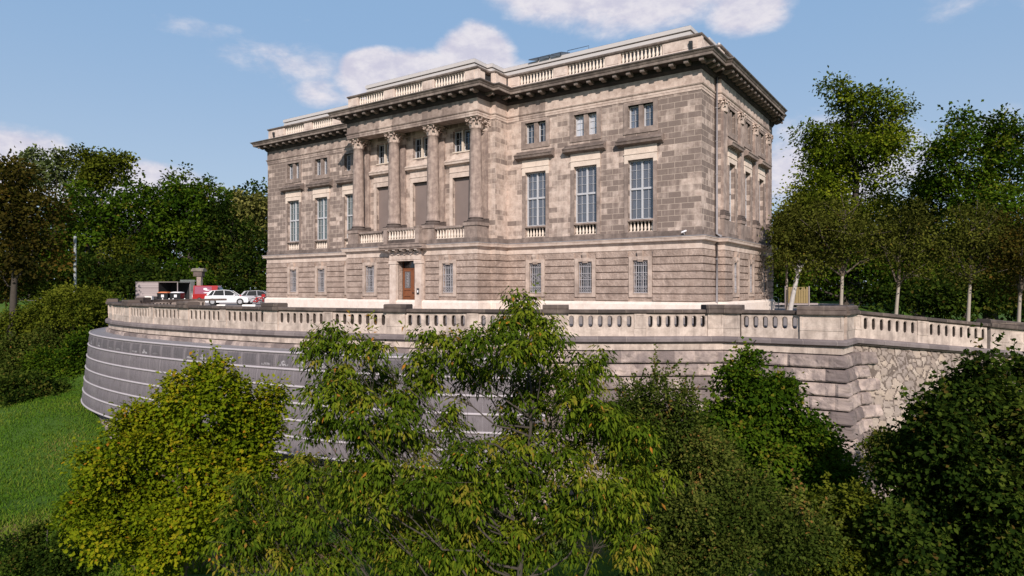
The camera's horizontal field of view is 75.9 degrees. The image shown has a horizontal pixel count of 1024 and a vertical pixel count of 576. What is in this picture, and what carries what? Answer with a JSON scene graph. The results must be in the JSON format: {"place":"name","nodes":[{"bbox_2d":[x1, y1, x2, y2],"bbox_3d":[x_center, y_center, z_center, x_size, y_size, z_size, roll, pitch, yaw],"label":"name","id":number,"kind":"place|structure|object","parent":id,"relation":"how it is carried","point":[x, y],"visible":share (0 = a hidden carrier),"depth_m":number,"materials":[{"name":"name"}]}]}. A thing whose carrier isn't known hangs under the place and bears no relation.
{"place":"outdoors","nodes":[
{"label":"outdoors","id":0,"kind":"place"},
{"bbox_2d":[0,524,45,542],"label":"bush","id":1,"kind":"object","parent":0,"point":[11,530],"depth_m":29.30,"materials":[{"name":"green plant"}]},
{"bbox_2d":[191,268,206,285],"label":"gate pillar","id":2,"kind":"structure","parent":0,"point":[199,273],"depth_m":92.62,"materials":[{"name":"stone"}]},
{"bbox_2d":[99,538,357,572],"bbox_3d":[-11.451,10.430,25.617,11.894,0.445,3.031,0,0,6],"label":"bush","id":3,"kind":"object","parent":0,"point":[224,565],"depth_m":24.75,"materials":[{"name":"green plant"}]},
{"bbox_2d":[250,294,265,303],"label":"red bicycle","id":4,"kind":"object","parent":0,"point":[262,296],"visible":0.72,"depth_m":66.64,"materials":[{"name":"metal"}]},
{"bbox_2d":[4,297,864,327],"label":"terrace floor","id":5,"kind":"structure","parent":0,"point":[628,318],"depth_m":35.37,"materials":[{"name":"grey stone"}]},
{"bbox_2d":[15,141,53,295],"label":"broadleaf tree","id":6,"kind":"object","parent":5,"relation":"on","point":[27,153],"visible":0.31,"depth_m":115.18,"materials":[{"name":"green plant"}]},
{"bbox_2d":[31,141,94,232],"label":"broadleaf tree","id":7,"kind":"object","parent":5,"relation":"on","point":[60,176],"visible":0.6,"depth_m":110.87,"materials":[{"name":"green plant"}]},
{"bbox_2d":[56,142,110,255],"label":"broadleaf tree","id":8,"kind":"object","parent":5,"relation":"on","point":[84,173],"visible":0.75,"depth_m":108.75,"materials":[{"name":"green plant"}]},
{"bbox_2d":[20,173,178,280],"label":"broadleaf tree","id":9,"kind":"object","parent":5,"relation":"on","point":[124,218],"visible":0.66,"depth_m":102.78,"materials":[{"name":"green plant"}]},
{"bbox_2d":[75,147,140,253],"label":"broadleaf tree","id":10,"kind":"object","parent":5,"relation":"on","point":[119,164],"visible":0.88,"depth_m":109.41,"materials":[{"name":"green plant"}]},
{"bbox_2d":[77,234,166,298],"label":"broadleaf tree","id":11,"kind":"object","parent":5,"relation":"on","point":[120,243],"visible":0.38,"depth_m":102.16,"materials":[{"name":"green plant"}]},
{"bbox_2d":[136,282,189,298],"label":"bin shelter","id":12,"kind":"object","parent":5,"relation":"on","point":[143,289],"visible":0.59,"depth_m":80.16,"materials":[{"name":"beige concrete"}]},
{"bbox_2d":[157,292,169,298],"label":"waste container","id":13,"kind":"object","parent":5,"relation":"on","point":[164,295],"visible":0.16,"depth_m":79.07,"materials":[{"name":"black paint"}]},
{"bbox_2d":[170,292,184,298],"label":"waste container","id":14,"kind":"object","parent":5,"relation":"on","point":[177,295],"visible":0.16,"depth_m":79.22,"materials":[{"name":"black paint"}]},
{"bbox_2d":[180,280,192,298],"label":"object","id":15,"kind":"object","parent":5,"relation":"on","point":[191,287],"visible":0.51,"depth_m":97.21,"materials":[{"name":"metal"}]},
{"bbox_2d":[131,170,245,272],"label":"broadleaf tree","id":16,"kind":"object","parent":5,"relation":"on","point":[182,198],"visible":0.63,"depth_m":104.92,"materials":[{"name":"green plant"}]},
{"bbox_2d":[192,286,222,298],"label":"red van","id":17,"kind":"object","parent":5,"relation":"on","point":[200,292],"visible":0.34,"depth_m":81.45,"materials":[{"name":"red paint"}]},
{"bbox_2d":[181,192,267,294],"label":"broadleaf tree","id":18,"kind":"object","parent":5,"relation":"on","point":[233,273],"visible":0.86,"depth_m":104.10,"materials":[{"name":"green plant"}]},
{"bbox_2d":[204,290,248,304],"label":"hatchback car","id":19,"kind":"object","parent":5,"relation":"on","point":[231,296],"visible":0.84,"depth_m":66.25,"materials":[{"name":"white paint"}]},
{"bbox_2d":[219,186,267,289],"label":"broadleaf tree","id":20,"kind":"object","parent":5,"relation":"on","point":[252,206],"visible":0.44,"depth_m":119.90,"materials":[{"name":"green plant"}]},
{"bbox_2d":[240,290,267,303],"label":"hatchback car","id":21,"kind":"object","parent":5,"relation":"on","point":[250,295],"visible":0.45,"depth_m":67.24,"materials":[{"name":"silver metal"}]},
{"bbox_2d":[250,25,787,317],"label":"stone mansion","id":22,"kind":"structure","parent":5,"relation":"on","point":[602,177],"depth_m":44.03,"materials":[{"name":"brown stone"}]},
{"bbox_2d":[290,164,292,178],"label":"window","id":23,"kind":"structure","parent":22,"relation":"in","point":[291,166],"depth_m":59.22,"materials":[{"name":"glass"}]},
{"bbox_2d":[290,270,295,291],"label":"window","id":24,"kind":"structure","parent":22,"relation":"in","point":[293,282],"depth_m":58.97,"materials":[{"name":"grey glass"}]},
{"bbox_2d":[290,201,298,243],"bbox_3d":[-19.094,-5.965,59.176,1.840,3.840,0.980,0,0,34],"label":"window","id":25,"kind":"structure","parent":22,"relation":"in","point":[294,205],"depth_m":59.00,"materials":[{"name":"paint"}]},
{"bbox_2d":[317,160,320,174],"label":"window","id":26,"kind":"structure","parent":22,"relation":"in","point":[318,161],"depth_m":57.08,"materials":[{"name":"glass"}]},
{"bbox_2d":[318,269,323,291],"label":"window","id":27,"kind":"structure","parent":22,"relation":"in","point":[320,272],"depth_m":56.74,"materials":[{"name":"grey glass"}]},
{"bbox_2d":[317,197,326,239],"bbox_3d":[-16.222,-5.969,56.692,1.640,3.640,0.140,0,0,34],"label":"window","id":28,"kind":"structure","parent":22,"relation":"in","point":[321,202],"depth_m":56.85,"materials":[{"name":"paint"}]},
{"bbox_2d":[325,159,326,173],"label":"window","id":29,"kind":"structure","parent":22,"relation":"in","point":[325,159],"depth_m":56.55,"materials":[{"name":"glass"}]},
{"bbox_2d":[347,155,350,170],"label":"window","id":30,"kind":"structure","parent":22,"relation":"in","point":[348,156],"depth_m":54.94,"materials":[{"name":"glass"}]},
{"bbox_2d":[347,194,352,237],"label":"window","id":31,"kind":"structure","parent":22,"relation":"in","point":[349,197],"depth_m":54.92,"materials":[{"name":"paint"}]},
{"bbox_2d":[366,266,373,291],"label":"window","id":32,"kind":"structure","parent":22,"relation":"in","point":[370,279],"depth_m":49.22,"materials":[{"name":"grey glass"}]},
{"bbox_2d":[379,145,383,163],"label":"window","id":33,"kind":"structure","parent":22,"relation":"in","point":[381,147],"depth_m":50.81,"materials":[{"name":"paint"}]},
{"bbox_2d":[387,144,388,161],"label":"window","id":34,"kind":"structure","parent":22,"relation":"in","point":[387,144],"depth_m":50.36,"materials":[{"name":"paint"}]},
{"bbox_2d":[403,261,414,299],"bbox_3d":[-7.175,-0.152,47.266,1.840,3.700,0.242,0,0,34],"label":"door","id":35,"kind":"structure","parent":22,"relation":"in","point":[408,266],"depth_m":47.47,"materials":[{"name":"brown wood"}]},
{"bbox_2d":[416,138,420,157],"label":"window","id":36,"kind":"structure","parent":22,"relation":"in","point":[418,141],"depth_m":48.64,"materials":[{"name":"paint"}]},
{"bbox_2d":[424,137,427,156],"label":"window","id":37,"kind":"structure","parent":22,"relation":"in","point":[425,138],"depth_m":48.22,"materials":[{"name":"glass"}]},
{"bbox_2d":[443,263,452,292],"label":"window","id":38,"kind":"structure","parent":22,"relation":"in","point":[448,274],"depth_m":44.94,"materials":[{"name":"grey glass"}]},
{"bbox_2d":[455,131,461,151],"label":"window","id":39,"kind":"structure","parent":22,"relation":"in","point":[458,135],"depth_m":46.48,"materials":[{"name":"paint"}]},
{"bbox_2d":[465,130,469,150],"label":"window","id":40,"kind":"structure","parent":22,"relation":"in","point":[467,132],"depth_m":46.02,"materials":[{"name":"glass"}]},
{"bbox_2d":[527,124,533,143],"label":"window","id":41,"kind":"structure","parent":22,"relation":"in","point":[530,127],"depth_m":44.71,"materials":[{"name":"paint"}]},
{"bbox_2d":[530,263,540,292],"bbox_3d":[1.686,-0.679,44.240,0.980,2.000,0.312,0,0,34],"label":"window","id":42,"kind":"structure","parent":22,"relation":"in","point":[536,268],"depth_m":44.32,"materials":[{"name":"grey glass"}]},
{"bbox_2d":[527,171,545,228],"bbox_3d":[1.987,-5.989,44.687,1.840,3.840,0.980,0,0,34],"label":"window","id":43,"kind":"structure","parent":22,"relation":"in","point":[536,182],"depth_m":44.43,"materials":[{"name":"glass"}]},
{"bbox_2d":[539,122,545,141],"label":"window","id":44,"kind":"structure","parent":22,"relation":"in","point":[542,125],"depth_m":44.17,"materials":[{"name":"paint"}]},
{"bbox_2d":[576,115,583,136],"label":"window","id":45,"kind":"structure","parent":22,"relation":"in","point":[579,119],"depth_m":42.53,"materials":[{"name":"glass"}]},
{"bbox_2d":[579,262,591,292],"bbox_3d":[4.796,-0.683,42.104,0.980,2.000,0.312,0,0,34],"label":"window","id":46,"kind":"structure","parent":22,"relation":"in","point":[586,268],"depth_m":42.18,"materials":[{"name":"grey glass"}]},
{"bbox_2d":[576,165,596,225],"bbox_3d":[5.097,-5.992,42.550,1.840,3.840,0.980,0,0,34],"label":"window","id":47,"kind":"structure","parent":22,"relation":"in","point":[586,177],"depth_m":42.19,"materials":[{"name":"glass"}]},
{"bbox_2d":[589,113,596,134],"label":"window","id":48,"kind":"structure","parent":22,"relation":"in","point":[592,117],"depth_m":41.99,"materials":[{"name":"glass"}]},
{"bbox_2d":[630,106,638,127],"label":"window","id":49,"kind":"structure","parent":22,"relation":"in","point":[634,111],"depth_m":40.39,"materials":[{"name":"glass"}]},
{"bbox_2d":[633,260,647,292],"bbox_3d":[7.905,-0.686,39.967,0.980,2.000,0.312,0,0,34],"label":"window","id":50,"kind":"structure","parent":22,"relation":"in","point":[641,268],"depth_m":40.00,"materials":[{"name":"grey glass"}]},
{"bbox_2d":[630,159,652,222],"bbox_3d":[8.206,-5.996,40.413,1.840,3.840,0.980,0,0,34],"label":"window","id":51,"kind":"structure","parent":22,"relation":"in","point":[641,171],"depth_m":40.04,"materials":[{"name":"glass"}]},
{"bbox_2d":[644,103,652,125],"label":"window","id":52,"kind":"structure","parent":22,"relation":"in","point":[648,108],"depth_m":39.88,"materials":[{"name":"glass"}]},
{"bbox_2d":[730,166,730,220],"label":"window","id":53,"kind":"structure","parent":22,"relation":"in","point":[730,166],"depth_m":42.09,"materials":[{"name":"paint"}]},
{"bbox_2d":[735,263,736,292],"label":"window","id":54,"kind":"structure","parent":22,"relation":"in","point":[735,263],"depth_m":41.57,"materials":[{"name":"grey glass"}]},
{"bbox_2d":[750,264,751,292],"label":"window","id":55,"kind":"structure","parent":22,"relation":"in","point":[750,264],"depth_m":44.59,"materials":[{"name":"grey glass"}]},
{"bbox_2d":[759,181,759,211],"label":"window","id":56,"kind":"structure","parent":22,"relation":"in","point":[759,181],"depth_m":48.08,"materials":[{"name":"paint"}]},
{"bbox_2d":[785,243,787,309],"bbox_3d":[19.246,-1.749,46.002,0.166,6.967,0.166,0,0,12],"label":"flag pole","id":57,"kind":"object","parent":5,"relation":"on","point":[786,303],"visible":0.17,"depth_m":45.93,"materials":[{"name":"white metal"}]},
{"bbox_2d":[775,286,817,306],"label":"wooden gate","id":58,"kind":"structure","parent":5,"relation":"on","point":[802,296],"depth_m":58.00,"materials":[{"name":"yellow wood"}]},
{"bbox_2d":[772,182,836,305],"bbox_3d":[27.948,-4.110,64.736,7.869,12.302,7.826,0,0,34],"label":"broadleaf tree","id":59,"kind":"object","parent":5,"relation":"on","point":[805,201],"visible":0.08,"depth_m":62.78,"materials":[{"name":"green plant"}]},
{"bbox_2d":[759,197,854,309],"bbox_3d":[19.842,-2.230,44.998,5.951,8.090,4.675,0,0,-6],"label":"young tree","id":60,"kind":"object","parent":5,"relation":"on","point":[783,225],"visible":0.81,"depth_m":44.36,"materials":[{"name":"green plant"}]},
{"bbox_2d":[0,290,1023,575],"bbox_3d":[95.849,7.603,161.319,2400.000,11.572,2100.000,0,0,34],"label":"ground","id":61,"kind":"structure","parent":0,"point":[600,564],"depth_m":37.71,"materials":[{"name":"green plant"}]},
{"bbox_2d":[0,330,37,378],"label":"bank shrub","id":62,"kind":"object","parent":61,"relation":"on","point":[10,346],"visible":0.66,"depth_m":60.82,"materials":[{"name":"green plant"}]},
{"bbox_2d":[0,370,43,407],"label":"bank shrub","id":63,"kind":"object","parent":61,"relation":"on","point":[8,396],"visible":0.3,"depth_m":49.77,"materials":[{"name":"green plant"}]},
{"bbox_2d":[0,299,61,339],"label":"bank shrub","id":64,"kind":"object","parent":61,"relation":"on","point":[21,326],"visible":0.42,"depth_m":65.87,"materials":[{"name":"green plant"}]},
{"bbox_2d":[1,361,75,398],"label":"bank shrub","id":65,"kind":"object","parent":61,"relation":"on","point":[44,384],"visible":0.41,"depth_m":52.15,"materials":[{"name":"green plant"}]},
{"bbox_2d":[16,341,65,379],"bbox_3d":[-42.583,7.291,60.139,6.408,5.013,5.303,0,0,7],"label":"bank shrub","id":66,"kind":"object","parent":61,"relation":"on","point":[38,358],"visible":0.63,"depth_m":58.64,"materials":[{"name":"green plant"}]},
{"bbox_2d":[0,145,88,335],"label":"broadleaf tree","id":67,"kind":"object","parent":61,"relation":"on","point":[17,195],"visible":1,"depth_m":64.49,"materials":[{"name":"green plant"}]},
{"bbox_2d":[19,319,83,354],"bbox_3d":[-43.990,5.967,63.733,8.139,6.196,7.213,0,0,34],"label":"bank shrub","id":68,"kind":"object","parent":61,"relation":"on","point":[47,337],"visible":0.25,"depth_m":61.98,"materials":[{"name":"green plant"}]},
{"bbox_2d":[0,516,112,575],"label":"shrub","id":69,"kind":"object","parent":61,"relation":"on","point":[31,552],"visible":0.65,"depth_m":23.61,"materials":[{"name":"green plant"}]},
{"bbox_2d":[15,280,114,333],"bbox_3d":[-42.011,2.641,62.867,10.160,6.929,7.745,0,0,34],"label":"bank shrub","id":70,"kind":"object","parent":61,"relation":"on","point":[74,309],"visible":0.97,"depth_m":61.41,"materials":[{"name":"green plant"}]},
{"bbox_2d":[44,324,93,381],"bbox_3d":[-38.321,6.614,58.932,6.765,7.050,5.802,0,0,34],"label":"bank shrub","id":71,"kind":"object","parent":61,"relation":"on","point":[72,360],"visible":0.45,"depth_m":57.32,"materials":[{"name":"green plant"}]},
{"bbox_2d":[59,284,134,331],"bbox_3d":[-40.841,3.131,66.052,9.105,7.001,6.714,0,0,34],"label":"bank shrub","id":72,"kind":"object","parent":61,"relation":"on","point":[95,325],"visible":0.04,"depth_m":64.28,"materials":[{"name":"green plant"}]},
{"bbox_2d":[0,376,212,575],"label":"grass","id":73,"kind":"structure","parent":61,"relation":"on","point":[203,569],"depth_m":37.75,"materials":[{"name":"green plant"}]},
{"bbox_2d":[0,245,218,299],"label":"undergrowth","id":74,"kind":"object","parent":61,"relation":"on","point":[156,272],"visible":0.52,"depth_m":98.85,"materials":[{"name":"green plant"}]},
{"bbox_2d":[0,160,267,295],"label":"distant wood","id":75,"kind":"object","parent":61,"relation":"on","point":[253,188],"visible":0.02,"depth_m":138.98,"materials":[{"name":"green plant"}]},
{"bbox_2d":[41,339,302,575],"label":"shrub","id":76,"kind":"object","parent":61,"relation":"on","point":[147,486],"visible":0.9,"depth_m":20.03,"materials":[{"name":"green plant"}]},
{"bbox_2d":[152,250,228,286],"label":"broadleaf tree","id":77,"kind":"object","parent":61,"relation":"on","point":[187,268],"visible":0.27,"depth_m":102.19,"materials":[{"name":"green plant"}]},
{"bbox_2d":[292,452,536,575],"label":"wild shrub","id":78,"kind":"object","parent":61,"relation":"on","point":[428,510],"visible":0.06,"depth_m":22.42,"materials":[{"name":"green plant"}]},
{"bbox_2d":[189,274,684,575],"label":"cherry tree","id":79,"kind":"object","parent":61,"relation":"on","point":[517,540],"visible":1,"depth_m":12.26,"materials":[{"name":"green plant"}]},
{"bbox_2d":[97,318,1023,524],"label":"terrace wall","id":80,"kind":"structure","parent":61,"relation":"on","point":[831,374],"depth_m":28.75,"materials":[{"name":"stone"}]},
{"bbox_2d":[81,327,544,471],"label":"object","id":81,"kind":"structure","parent":80,"relation":"on","point":[119,368],"depth_m":32.62,"materials":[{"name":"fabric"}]},
{"bbox_2d":[106,297,1023,350],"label":"stone balustrade","id":82,"kind":"object","parent":80,"relation":"on","point":[840,322],"visible":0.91,"depth_m":29.57,"materials":[{"name":"beige stone"}]},
{"bbox_2d":[587,343,758,573],"bbox_3d":[4.247,6.044,18.088,4.469,9.178,4.575,0,0,34],"label":"wild shrub","id":83,"kind":"object","parent":61,"relation":"on","point":[687,449],"visible":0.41,"depth_m":17.23,"materials":[{"name":"green plant"}]},
{"bbox_2d":[605,443,877,575],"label":"wild shrub","id":84,"kind":"object","parent":61,"relation":"on","point":[732,517],"visible":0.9,"depth_m":15.16,"materials":[{"name":"green plant"}]},
{"bbox_2d":[677,336,882,575],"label":"maple tree","id":85,"kind":"object","parent":61,"relation":"on","point":[800,441],"visible":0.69,"depth_m":19.98,"materials":[{"name":"green plant"}]},
{"bbox_2d":[762,470,901,575],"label":"wild shrub","id":86,"kind":"object","parent":61,"relation":"on","point":[841,505],"visible":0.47,"depth_m":16.32,"materials":[{"name":"green plant"}]},
{"bbox_2d":[775,187,903,304],"bbox_3d":[21.532,-2.515,43.690,8.168,8.730,6.961,0,0,34],"label":"young tree","id":87,"kind":"object","parent":61,"relation":"on","point":[854,242],"visible":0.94,"depth_m":43.41,"materials":[{"name":"green plant"}]},
{"bbox_2d":[772,65,925,303],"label":"broadleaf tree","id":88,"kind":"object","parent":61,"relation":"on","point":[873,139],"visible":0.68,"depth_m":70.51,"materials":[{"name":"green plant"}]},
{"bbox_2d":[852,425,901,502],"bbox_3d":[14.130,7.098,23.941,2.969,4.280,3.037,0,0,34],"label":"shrub","id":89,"kind":"object","parent":61,"relation":"on","point":[867,448],"visible":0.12,"depth_m":23.68,"materials":[{"name":"green plant"}]},
{"bbox_2d":[773,229,983,306],"bbox_3d":[33.717,-1.916,60.809,21.776,9.895,8.700,0,0,-2],"label":"broadleaf tree","id":90,"kind":"object","parent":61,"relation":"on","point":[848,276],"visible":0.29,"depth_m":60.22,"materials":[{"name":"green plant"}]},
{"bbox_2d":[772,225,1022,321],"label":"distant wood","id":91,"kind":"object","parent":61,"relation":"on","point":[823,296],"visible":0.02,"depth_m":89.81,"materials":[{"name":"green plant"}]},
{"bbox_2d":[856,194,965,313],"bbox_3d":[25.707,-1.868,42.698,6.510,8.420,5.386,0,0,23],"label":"young tree","id":92,"kind":"object","parent":61,"relation":"on","point":[901,236],"visible":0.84,"depth_m":42.40,"materials":[{"name":"green plant"}]},
{"bbox_2d":[871,165,958,316],"bbox_3d":[41.175,-3.681,66.032,11.448,17.930,7.569,0,0,-22],"label":"broadleaf tree","id":93,"kind":"object","parent":61,"relation":"on","point":[908,201],"visible":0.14,"depth_m":64.96,"materials":[{"name":"green plant"}]},
{"bbox_2d":[843,255,1023,321],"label":"hedge","id":94,"kind":"object","parent":61,"relation":"on","point":[946,296],"visible":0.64,"depth_m":55.18,"materials":[{"name":"green plant"}]},
{"bbox_2d":[852,345,1021,491],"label":"ramp wall","id":95,"kind":"structure","parent":61,"relation":"on","point":[892,369],"depth_m":28.95,"materials":[{"name":"stone"}]},
{"bbox_2d":[851,323,1023,575],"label":"maple tree","id":96,"kind":"object","parent":61,"relation":"on","point":[955,445],"visible":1,"depth_m":14.92,"materials":[{"name":"green plant"}]},
{"bbox_2d":[896,99,1023,319],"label":"broadleaf tree","id":97,"kind":"object","parent":61,"relation":"on","point":[1002,147],"visible":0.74,"depth_m":58.21,"materials":[{"name":"green plant"}]},
{"bbox_2d":[918,194,1023,320],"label":"young tree","id":98,"kind":"object","parent":61,"relation":"on","point":[973,241],"visible":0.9,"depth_m":41.61,"materials":[{"name":"green plant"}]},
{"bbox_2d":[972,206,1023,321],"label":"young tree","id":99,"kind":"object","parent":61,"relation":"on","point":[1017,259],"visible":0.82,"depth_m":41.34,"materials":[{"name":"green plant"}]},
{"bbox_2d":[0,0,1023,289],"label":"sky","id":100,"kind":"structure","parent":0,"point":[195,82],"materials":[{"name":"blue"}]},
{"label":"dirt path","id":101,"kind":"structure","parent":0,"visible":0},
{"bbox_2d":[73,236,76,284],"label":"lamp post","id":102,"kind":"object","parent":101,"relation":"on","point":[75,263],"visible":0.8,"depth_m":66.92,"materials":[{"name":"metal"}]}
]}

